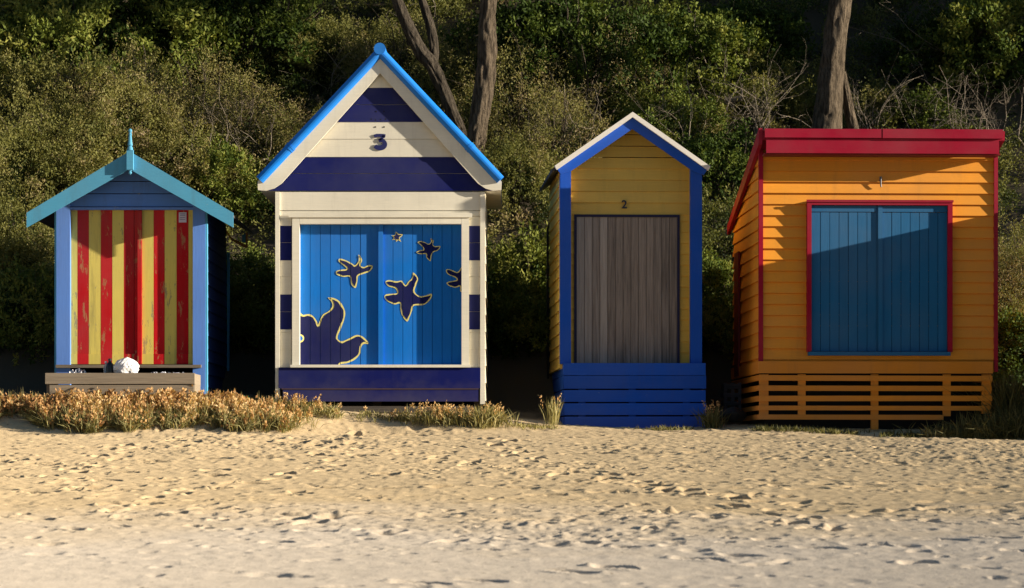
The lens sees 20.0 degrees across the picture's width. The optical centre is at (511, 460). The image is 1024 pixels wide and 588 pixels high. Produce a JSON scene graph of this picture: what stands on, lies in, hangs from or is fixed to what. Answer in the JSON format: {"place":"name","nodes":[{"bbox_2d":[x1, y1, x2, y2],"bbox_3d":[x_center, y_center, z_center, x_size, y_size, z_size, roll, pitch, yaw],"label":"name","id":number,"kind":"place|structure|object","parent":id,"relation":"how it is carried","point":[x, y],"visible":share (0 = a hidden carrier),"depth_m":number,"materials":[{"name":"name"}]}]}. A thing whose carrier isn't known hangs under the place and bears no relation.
{"place":"outdoors","nodes":[
{"label":"outdoors","id":0,"kind":"place"},
{"bbox_2d":[113,357,138,372],"bbox_3d":[-4.430,-1.073,33.322,0.297,0.230,0.256,0,0,0],"label":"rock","id":1,"kind":"object","parent":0,"point":[126,365],"visible":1,"depth_m":33.23,"materials":[{"name":"white stone"}]},
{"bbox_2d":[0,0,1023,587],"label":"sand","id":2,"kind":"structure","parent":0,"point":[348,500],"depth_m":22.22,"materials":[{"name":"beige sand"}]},
{"bbox_2d":[0,252,54,365],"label":"shrub","id":3,"kind":"object","parent":2,"relation":"on","point":[36,307],"visible":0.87,"depth_m":36.42,"materials":[{"name":"green plant"}]},
{"bbox_2d":[0,222,54,296],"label":"shrub","id":4,"kind":"object","parent":2,"relation":"on","point":[46,241],"visible":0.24,"depth_m":37.61,"materials":[{"name":"green plant"}]},
{"bbox_2d":[0,179,65,278],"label":"shrub","id":5,"kind":"object","parent":2,"relation":"on","point":[15,222],"visible":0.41,"depth_m":38.02,"materials":[{"name":"green plant"}]},
{"bbox_2d":[0,58,117,225],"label":"shrub","id":6,"kind":"object","parent":2,"relation":"on","point":[8,131],"visible":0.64,"depth_m":39.04,"materials":[{"name":"green plant"}]},
{"bbox_2d":[0,0,125,100],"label":"shrub","id":7,"kind":"object","parent":2,"relation":"on","point":[4,45],"visible":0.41,"depth_m":42.12,"materials":[{"name":"green plant"}]},
{"bbox_2d":[0,39,141,149],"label":"shrub","id":8,"kind":"object","parent":2,"relation":"on","point":[53,70],"visible":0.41,"depth_m":40.81,"materials":[{"name":"green plant"}]},
{"bbox_2d":[1,93,170,207],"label":"shrub","id":9,"kind":"object","parent":2,"relation":"on","point":[89,168],"visible":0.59,"depth_m":39.45,"materials":[{"name":"green plant"}]},
{"bbox_2d":[0,0,188,98],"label":"shrub","id":10,"kind":"object","parent":2,"relation":"on","point":[92,8],"visible":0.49,"depth_m":42.15,"materials":[{"name":"green plant"}]},
{"bbox_2d":[45,373,200,399],"bbox_3d":[-4.476,-0.850,33.452,1.705,0.297,0.663,0,0,0],"label":"timber step","id":11,"kind":"object","parent":2,"relation":"on","point":[53,381],"visible":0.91,"depth_m":33.12,"materials":[{"name":"brown wood"}]},
{"bbox_2d":[69,368,85,372],"bbox_3d":[-5.000,-1.012,33.356,0.234,0.095,0.196,0,0,0],"label":"crumpled wrapper","id":12,"kind":"object","parent":11,"relation":"on","point":[77,371],"visible":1,"depth_m":33.33,"materials":[{"name":"white plastic"}]},
{"bbox_2d":[106,358,113,372],"bbox_3d":[-4.618,-1.064,33.320,0.084,0.212,0.083,0,0,0],"label":"bottle","id":13,"kind":"object","parent":11,"relation":"on","point":[109,367],"visible":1,"depth_m":33.29,"materials":[{"name":"black glass"}]},
{"bbox_2d":[20,17,248,166],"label":"shrub","id":14,"kind":"object","parent":2,"relation":"on","point":[133,86],"visible":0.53,"depth_m":40.46,"materials":[{"name":"green plant"}]},
{"bbox_2d":[27,129,253,393],"bbox_3d":[-4.429,-2.021,35.034,2.395,3.643,2.933,0,0,0],"label":"beach hut","id":15,"kind":"object","parent":2,"relation":"on","point":[141,280],"visible":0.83,"depth_m":33.94,"materials":[{"name":"paint"}]},
{"bbox_2d":[71,210,192,364],"bbox_3d":[-4.440,-2.016,33.950,1.434,1.822,0.090,0,0,0],"label":"door","id":16,"kind":"structure","parent":15,"relation":"in","point":[132,270],"depth_m":33.93,"materials":[{"name":"red paint"}]},
{"bbox_2d":[29,0,256,80],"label":"shrub","id":17,"kind":"object","parent":2,"relation":"on","point":[199,29],"visible":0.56,"depth_m":42.58,"materials":[{"name":"green plant"}]},
{"bbox_2d":[121,42,201,111],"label":"bare shrub","id":18,"kind":"object","parent":2,"relation":"on","point":[159,73],"visible":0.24,"depth_m":41.56,"materials":[{"name":"plant"}]},
{"bbox_2d":[0,384,328,434],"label":"dune plants","id":19,"kind":"object","parent":2,"relation":"on","point":[87,412],"visible":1,"depth_m":32.46,"materials":[{"name":"brown plant"}]},
{"bbox_2d":[107,114,265,217],"bbox_3d":[-4.616,-4.060,40.430,2.408,1.557,2.311,0,0,35],"label":"shrub","id":20,"kind":"object","parent":2,"relation":"on","point":[176,171],"visible":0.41,"depth_m":39.83,"materials":[{"name":"green plant"}]},
{"bbox_2d":[119,41,283,157],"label":"shrub","id":21,"kind":"object","parent":2,"relation":"on","point":[206,86],"visible":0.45,"depth_m":41.43,"materials":[{"name":"green plant"}]},
{"bbox_2d":[145,97,273,181],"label":"bare shrub","id":22,"kind":"object","parent":2,"relation":"on","point":[227,139],"visible":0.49,"depth_m":40.17,"materials":[{"name":"plant"}]},
{"bbox_2d":[151,66,314,165],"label":"shrub","id":23,"kind":"object","parent":2,"relation":"on","point":[267,108],"visible":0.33,"depth_m":41.22,"materials":[{"name":"green plant"}]},
{"bbox_2d":[176,131,302,224],"bbox_3d":[-3.975,-3.844,40.350,2.253,1.555,1.958,0,0,38],"label":"shrub","id":24,"kind":"object","parent":2,"relation":"on","point":[223,156],"visible":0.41,"depth_m":39.67,"materials":[{"name":"green plant"}]},
{"bbox_2d":[200,82,280,168],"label":"bare shrub","id":25,"kind":"object","parent":2,"relation":"on","point":[249,124],"visible":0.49,"depth_m":40.68,"materials":[{"name":"plant"}]},
{"bbox_2d":[226,237,274,336],"bbox_3d":[-3.479,-2.153,37.642,2.202,1.540,2.535,0,0,-12],"label":"shrub","id":26,"kind":"object","parent":2,"relation":"on","point":[254,257],"visible":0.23,"depth_m":37.27,"materials":[{"name":"green plant"}]},
{"bbox_2d":[156,0,363,97],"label":"shrub","id":27,"kind":"object","parent":2,"relation":"on","point":[287,28],"visible":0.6,"depth_m":43.10,"materials":[{"name":"green plant"}]},
{"bbox_2d":[201,103,322,170],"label":"shrub","id":28,"kind":"object","parent":2,"relation":"on","point":[281,136],"visible":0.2,"depth_m":41.11,"materials":[{"name":"green plant"}]},
{"bbox_2d":[258,390,334,417],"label":"grass tuft","id":29,"kind":"object","parent":2,"relation":"on","point":[294,399],"visible":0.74,"depth_m":33.40,"materials":[{"name":"plant"}]},
{"bbox_2d":[286,397,345,418],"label":"grass tuft","id":30,"kind":"object","parent":2,"relation":"on","point":[336,412],"visible":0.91,"depth_m":33.42,"materials":[{"name":"plant"}]},
{"bbox_2d":[251,11,398,96],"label":"shrub","id":31,"kind":"object","parent":2,"relation":"on","point":[331,36],"visible":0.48,"depth_m":43.33,"materials":[{"name":"green plant"}]},
{"bbox_2d":[282,41,401,97],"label":"bare shrub","id":32,"kind":"object","parent":2,"relation":"on","point":[331,83],"visible":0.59,"depth_m":42.87,"materials":[{"name":"brown plant"}]},
{"bbox_2d":[348,406,396,421],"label":"grass tuft","id":33,"kind":"object","parent":2,"relation":"on","point":[368,414],"visible":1,"depth_m":33.60,"materials":[{"name":"plant"}]},
{"bbox_2d":[256,43,503,413],"bbox_3d":[-1.539,-2.533,35.133,2.890,4.666,2.673,0,0,0],"label":"beach hut","id":34,"kind":"object","parent":2,"relation":"on","point":[381,239],"visible":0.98,"depth_m":33.92,"materials":[{"name":"beige paint"}]},
{"bbox_2d":[289,213,471,367],"bbox_3d":[-1.536,-1.987,33.953,2.145,1.803,0.185,0,0,0],"label":"door","id":35,"kind":"structure","parent":34,"relation":"in","point":[370,290],"depth_m":34.00,"materials":[{"name":"blue paint"}]},
{"bbox_2d":[321,2,471,97],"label":"shrub","id":36,"kind":"object","parent":2,"relation":"on","point":[402,61],"visible":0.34,"depth_m":42.97,"materials":[{"name":"green plant"}]},
{"bbox_2d":[382,409,413,425],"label":"grass tuft","id":37,"kind":"object","parent":2,"relation":"on","point":[402,417],"visible":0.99,"depth_m":33.53,"materials":[{"name":"plant"}]},
{"bbox_2d":[345,0,476,57],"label":"bare shrub","id":38,"kind":"object","parent":2,"relation":"on","point":[413,22],"visible":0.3,"depth_m":43.29,"materials":[{"name":"brown plant"}]},
{"bbox_2d":[391,0,466,136],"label":"tree","id":39,"kind":"object","parent":2,"relation":"on","point":[426,58],"visible":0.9,"depth_m":40.24,"materials":[{"name":"brown plant"}]},
{"bbox_2d":[393,399,480,428],"bbox_3d":[-0.836,-0.533,33.459,1.087,0.363,0.690,0,0,0],"label":"grass tuft","id":40,"kind":"object","parent":2,"relation":"on","point":[438,414],"visible":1,"depth_m":33.37,"materials":[{"name":"plant"}]},
{"bbox_2d":[401,5,526,111],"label":"shrub","id":41,"kind":"object","parent":2,"relation":"on","point":[472,55],"visible":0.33,"depth_m":42.23,"materials":[{"name":"green plant"}]},
{"bbox_2d":[467,0,496,191],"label":"tree","id":42,"kind":"object","parent":2,"relation":"on","point":[483,91],"visible":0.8,"depth_m":39.69,"materials":[{"name":"brown plant"}]},
{"bbox_2d":[446,401,521,429],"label":"grass tuft","id":43,"kind":"object","parent":2,"relation":"on","point":[489,417],"visible":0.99,"depth_m":33.30,"materials":[{"name":"green plant"}]},
{"bbox_2d":[0,0,1023,371],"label":"scrub","id":44,"kind":"object","parent":2,"relation":"on","point":[710,236],"visible":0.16,"depth_m":42.30,"materials":[{"name":"green plant"}]},
{"bbox_2d":[697,84,742,108],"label":"dead branch","id":45,"kind":"object","parent":44,"relation":"on","point":[735,98],"visible":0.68,"depth_m":41.85,"materials":[{"name":"wood"}]},
{"bbox_2d":[487,217,549,328],"bbox_3d":[-0.025,-2.311,37.767,2.108,1.724,2.336,0,0,44],"label":"shrub","id":46,"kind":"object","parent":2,"relation":"on","point":[534,255],"visible":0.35,"depth_m":37.30,"materials":[{"name":"green plant"}]},
{"bbox_2d":[487,262,550,364],"bbox_3d":[0.087,-1.826,36.960,1.713,1.405,1.972,0,0,-1],"label":"shrub","id":47,"kind":"object","parent":2,"relation":"on","point":[518,331],"visible":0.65,"depth_m":36.49,"materials":[{"name":"green plant"}]},
{"bbox_2d":[471,130,571,228],"bbox_3d":[-0.079,-3.748,39.818,2.281,1.534,2.189,0,0,35],"label":"shrub","id":48,"kind":"object","parent":2,"relation":"on","point":[544,169],"visible":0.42,"depth_m":39.40,"materials":[{"name":"green plant"}]},
{"bbox_2d":[438,31,618,147],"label":"shrub","id":49,"kind":"object","parent":2,"relation":"on","point":[496,109],"visible":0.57,"depth_m":41.16,"materials":[{"name":"green plant"}]},
{"bbox_2d":[491,87,566,145],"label":"bare shrub","id":50,"kind":"object","parent":2,"relation":"on","point":[531,115],"visible":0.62,"depth_m":40.92,"materials":[{"name":"plant"}]},
{"bbox_2d":[506,422,561,430],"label":"grass tuft","id":51,"kind":"object","parent":2,"relation":"on","point":[524,426],"visible":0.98,"depth_m":33.49,"materials":[{"name":"plant"}]},
{"bbox_2d":[437,0,655,114],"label":"shrub","id":52,"kind":"object","parent":2,"relation":"on","point":[521,19],"visible":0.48,"depth_m":42.21,"materials":[{"name":"green plant"}]},
{"bbox_2d":[539,393,563,426],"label":"grass tuft","id":53,"kind":"object","parent":2,"relation":"on","point":[553,410],"visible":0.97,"depth_m":33.68,"materials":[{"name":"plant"}]},
{"bbox_2d":[488,71,625,157],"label":"bare shrub","id":54,"kind":"object","parent":2,"relation":"on","point":[566,119],"visible":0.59,"depth_m":40.48,"materials":[{"name":"brown plant"}]},
{"bbox_2d":[484,82,633,191],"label":"shrub","id":55,"kind":"object","parent":2,"relation":"on","point":[552,134],"visible":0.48,"depth_m":40.24,"materials":[{"name":"green plant"}]},
{"bbox_2d":[490,17,684,142],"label":"shrub","id":56,"kind":"object","parent":2,"relation":"on","point":[593,92],"visible":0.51,"depth_m":41.42,"materials":[{"name":"green plant"}]},
{"bbox_2d":[540,112,710,427],"bbox_3d":[1.342,-2.218,35.360,1.872,3.754,2.575,0,0,-3],"label":"beach hut","id":57,"kind":"object","parent":2,"relation":"on","point":[624,271],"visible":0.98,"depth_m":34.43,"materials":[{"name":"blue paint"}]},
{"bbox_2d":[574,214,679,362],"bbox_3d":[1.371,-2.031,34.450,1.256,1.773,0.050,0,0,-3],"label":"door","id":58,"kind":"structure","parent":57,"relation":"in","point":[627,267],"depth_m":34.44,"materials":[{"name":"grey wood"}]},
{"bbox_2d":[533,0,720,122],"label":"shrub","id":59,"kind":"object","parent":2,"relation":"on","point":[666,37],"visible":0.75,"depth_m":41.75,"materials":[{"name":"green plant"}]},
{"bbox_2d":[586,77,729,157],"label":"shrub","id":60,"kind":"object","parent":2,"relation":"on","point":[676,102],"visible":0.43,"depth_m":41.26,"materials":[{"name":"green plant"}]},
{"bbox_2d":[629,424,694,431],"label":"grass tuft","id":61,"kind":"object","parent":2,"relation":"on","point":[663,427],"visible":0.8,"depth_m":33.53,"materials":[{"name":"green plant"}]},
{"bbox_2d":[612,47,752,157],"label":"bare shrub","id":62,"kind":"object","parent":2,"relation":"on","point":[705,122],"visible":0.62,"depth_m":40.76,"materials":[{"name":"brown plant"}]},
{"bbox_2d":[588,0,783,110],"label":"shrub","id":63,"kind":"object","parent":2,"relation":"on","point":[718,31],"visible":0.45,"depth_m":42.16,"materials":[{"name":"green plant"}]},
{"bbox_2d":[689,8,734,96],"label":"bare shrub","id":64,"kind":"object","parent":2,"relation":"on","point":[701,51],"visible":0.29,"depth_m":42.69,"materials":[{"name":"plant"}]},
{"bbox_2d":[695,400,730,428],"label":"grass tuft","id":65,"kind":"object","parent":2,"relation":"on","point":[708,421],"visible":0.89,"depth_m":33.80,"materials":[{"name":"green plant"}]},
{"bbox_2d":[673,117,755,214],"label":"shrub","id":66,"kind":"object","parent":2,"relation":"on","point":[717,146],"visible":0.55,"depth_m":40.31,"materials":[{"name":"green plant"}]},
{"bbox_2d":[702,246,733,334],"bbox_3d":[2.577,-2.117,37.600,2.112,1.401,1.835,0,0,38],"label":"shrub","id":67,"kind":"object","parent":2,"relation":"on","point":[715,272],"visible":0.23,"depth_m":36.91,"materials":[{"name":"green plant"}]},
{"bbox_2d":[669,55,790,135],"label":"bare shrub","id":68,"kind":"object","parent":2,"relation":"on","point":[728,102],"visible":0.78,"depth_m":41.68,"materials":[{"name":"brown plant"}]},
{"bbox_2d":[721,383,740,409],"bbox_3d":[2.653,-0.724,35.100,0.216,0.421,0.400,0,0,0],"label":"slatted crate","id":69,"kind":"object","parent":2,"relation":"on","point":[732,394],"visible":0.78,"depth_m":34.90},
{"bbox_2d":[718,406,746,421],"bbox_3d":[2.580,-0.542,34.095,0.331,0.183,0.329,0,0,-42],"label":"rock","id":70,"kind":"object","parent":2,"relation":"on","point":[737,414],"visible":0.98,"depth_m":33.99,"materials":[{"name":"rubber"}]},
{"bbox_2d":[677,37,811,145],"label":"bare shrub","id":71,"kind":"object","parent":2,"relation":"on","point":[757,116],"visible":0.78,"depth_m":41.65,"materials":[{"name":"brown plant"}]},
{"bbox_2d":[665,0,852,83],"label":"shrub","id":72,"kind":"object","parent":2,"relation":"on","point":[764,22],"visible":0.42,"depth_m":43.26,"materials":[{"name":"green plant"}]},
{"bbox_2d":[699,47,819,127],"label":"shrub","id":73,"kind":"object","parent":2,"relation":"on","point":[774,77],"visible":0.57,"depth_m":42.30,"materials":[{"name":"green plant"}]},
{"bbox_2d":[749,423,805,432],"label":"grass tuft","id":74,"kind":"object","parent":2,"relation":"on","point":[767,428],"visible":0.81,"depth_m":33.22,"materials":[{"name":"green plant"}]},
{"bbox_2d":[751,74,816,127],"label":"shrub","id":75,"kind":"object","parent":2,"relation":"on","point":[785,100],"visible":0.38,"depth_m":42.47,"materials":[{"name":"green plant"}]},
{"bbox_2d":[765,54,816,103],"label":"bare shrub","id":76,"kind":"object","parent":2,"relation":"on","point":[796,83],"visible":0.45,"depth_m":42.66,"materials":[{"name":"brown plant"}]},
{"bbox_2d":[792,425,858,434],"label":"grass tuft","id":77,"kind":"object","parent":2,"relation":"on","point":[821,430],"visible":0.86,"depth_m":33.24,"materials":[{"name":"green plant"}]},
{"bbox_2d":[812,0,858,128],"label":"tree","id":78,"kind":"object","parent":2,"relation":"on","point":[833,97],"visible":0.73,"depth_m":40.37,"materials":[{"name":"brown plant"}]},
{"bbox_2d":[727,128,1004,429],"bbox_3d":[4.183,-2.053,34.846,2.844,3.506,3.184,0,0,-2],"label":"beach hut","id":79,"kind":"object","parent":2,"relation":"on","point":[865,277],"visible":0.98,"depth_m":33.60,"materials":[{"name":"orange paint"}]},
{"bbox_2d":[806,200,953,355],"bbox_3d":[4.253,-2.112,33.576,1.709,1.800,0.123,0,0,-2],"label":"door","id":80,"kind":"structure","parent":79,"relation":"in","point":[918,250],"depth_m":33.59,"materials":[{"name":"paint"}]},
{"bbox_2d":[762,72,987,128],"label":"bare shrub","id":81,"kind":"object","parent":2,"relation":"on","point":[886,101],"visible":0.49,"depth_m":41.24,"materials":[{"name":"brown plant"}]},
{"bbox_2d":[842,77,934,128],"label":"shrub","id":82,"kind":"object","parent":2,"relation":"on","point":[870,105],"visible":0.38,"depth_m":41.80,"materials":[{"name":"green plant"}]},
{"bbox_2d":[856,428,930,437],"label":"grass tuft","id":83,"kind":"object","parent":2,"relation":"on","point":[891,433],"visible":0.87,"depth_m":33.25,"materials":[{"name":"green plant"}]},
{"bbox_2d":[847,2,972,84],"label":"bare shrub","id":84,"kind":"object","parent":2,"relation":"on","point":[941,26],"visible":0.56,"depth_m":42.39,"materials":[{"name":"brown plant"}]},
{"bbox_2d":[851,48,977,128],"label":"bare shrub","id":85,"kind":"object","parent":2,"relation":"on","point":[901,111],"visible":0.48,"depth_m":41.06,"materials":[{"name":"brown plant"}]},
{"bbox_2d":[859,0,1023,106],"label":"shrub","id":86,"kind":"object","parent":2,"relation":"on","point":[901,35],"visible":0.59,"depth_m":42.65,"materials":[{"name":"green plant"}]},
{"bbox_2d":[894,419,1003,439],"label":"grass tuft","id":87,"kind":"object","parent":2,"relation":"on","point":[942,432],"visible":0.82,"depth_m":33.19,"materials":[{"name":"green plant"}]},
{"bbox_2d":[904,64,1020,141],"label":"bare shrub","id":88,"kind":"object","parent":2,"relation":"on","point":[955,108],"visible":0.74,"depth_m":40.74,"materials":[{"name":"plant"}]},
{"bbox_2d":[914,0,1023,102],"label":"shrub","id":89,"kind":"object","parent":2,"relation":"on","point":[1003,13],"visible":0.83,"depth_m":41.96,"materials":[{"name":"green plant"}]},
{"bbox_2d":[931,409,1023,439],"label":"grass tuft","id":90,"kind":"object","parent":2,"relation":"on","point":[986,423],"visible":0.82,"depth_m":33.18,"materials":[{"name":"green plant"}]},
{"bbox_2d":[937,73,1023,150],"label":"bare shrub","id":91,"kind":"object","parent":2,"relation":"on","point":[1005,103],"visible":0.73,"depth_m":40.78,"materials":[{"name":"plant"}]},
{"bbox_2d":[939,365,1023,420],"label":"grass tuft","id":92,"kind":"object","parent":2,"relation":"on","point":[1003,397],"visible":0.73,"depth_m":33.66,"materials":[{"name":"green plant"}]},
{"bbox_2d":[961,89,1023,119],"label":"bare shrub","id":93,"kind":"object","parent":2,"relation":"on","point":[995,107],"visible":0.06,"depth_m":42.21,"materials":[{"name":"brown plant"}]},
{"bbox_2d":[971,402,1023,439],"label":"grass tuft","id":94,"kind":"object","parent":2,"relation":"on","point":[1014,420],"visible":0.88,"depth_m":33.20,"materials":[{"name":"green plant"}]},
{"bbox_2d":[980,304,1023,387],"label":"shrub","id":95,"kind":"object","parent":2,"relation":"on","point":[1017,325],"visible":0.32,"depth_m":35.73,"materials":[{"name":"green plant"}]},
{"bbox_2d":[998,195,1023,305],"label":"shrub","id":96,"kind":"object","parent":2,"relation":"on","point":[1012,249],"visible":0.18,"depth_m":37.89,"materials":[{"name":"green plant"}]},
{"bbox_2d":[998,246,1023,328],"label":"shrub","id":97,"kind":"object","parent":2,"relation":"on","point":[1003,286],"visible":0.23,"depth_m":37.28,"materials":[{"name":"green plant"}]},
{"bbox_2d":[998,238,1023,316],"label":"shrub","id":98,"kind":"object","parent":2,"relation":"on","point":[1012,280],"visible":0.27,"depth_m":37.10,"materials":[{"name":"green plant"}]},
{"bbox_2d":[998,294,1023,371],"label":"shrub","id":99,"kind":"object","parent":2,"relation":"on","point":[1020,311],"visible":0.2,"depth_m":36.45,"materials":[{"name":"green plant"}]},
{"bbox_2d":[857,82,995,128],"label":"shrub","id":100,"kind":"object","parent":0,"point":[925,116],"visible":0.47,"depth_m":41.38,"materials":[{"name":"green plant"}]}
]}

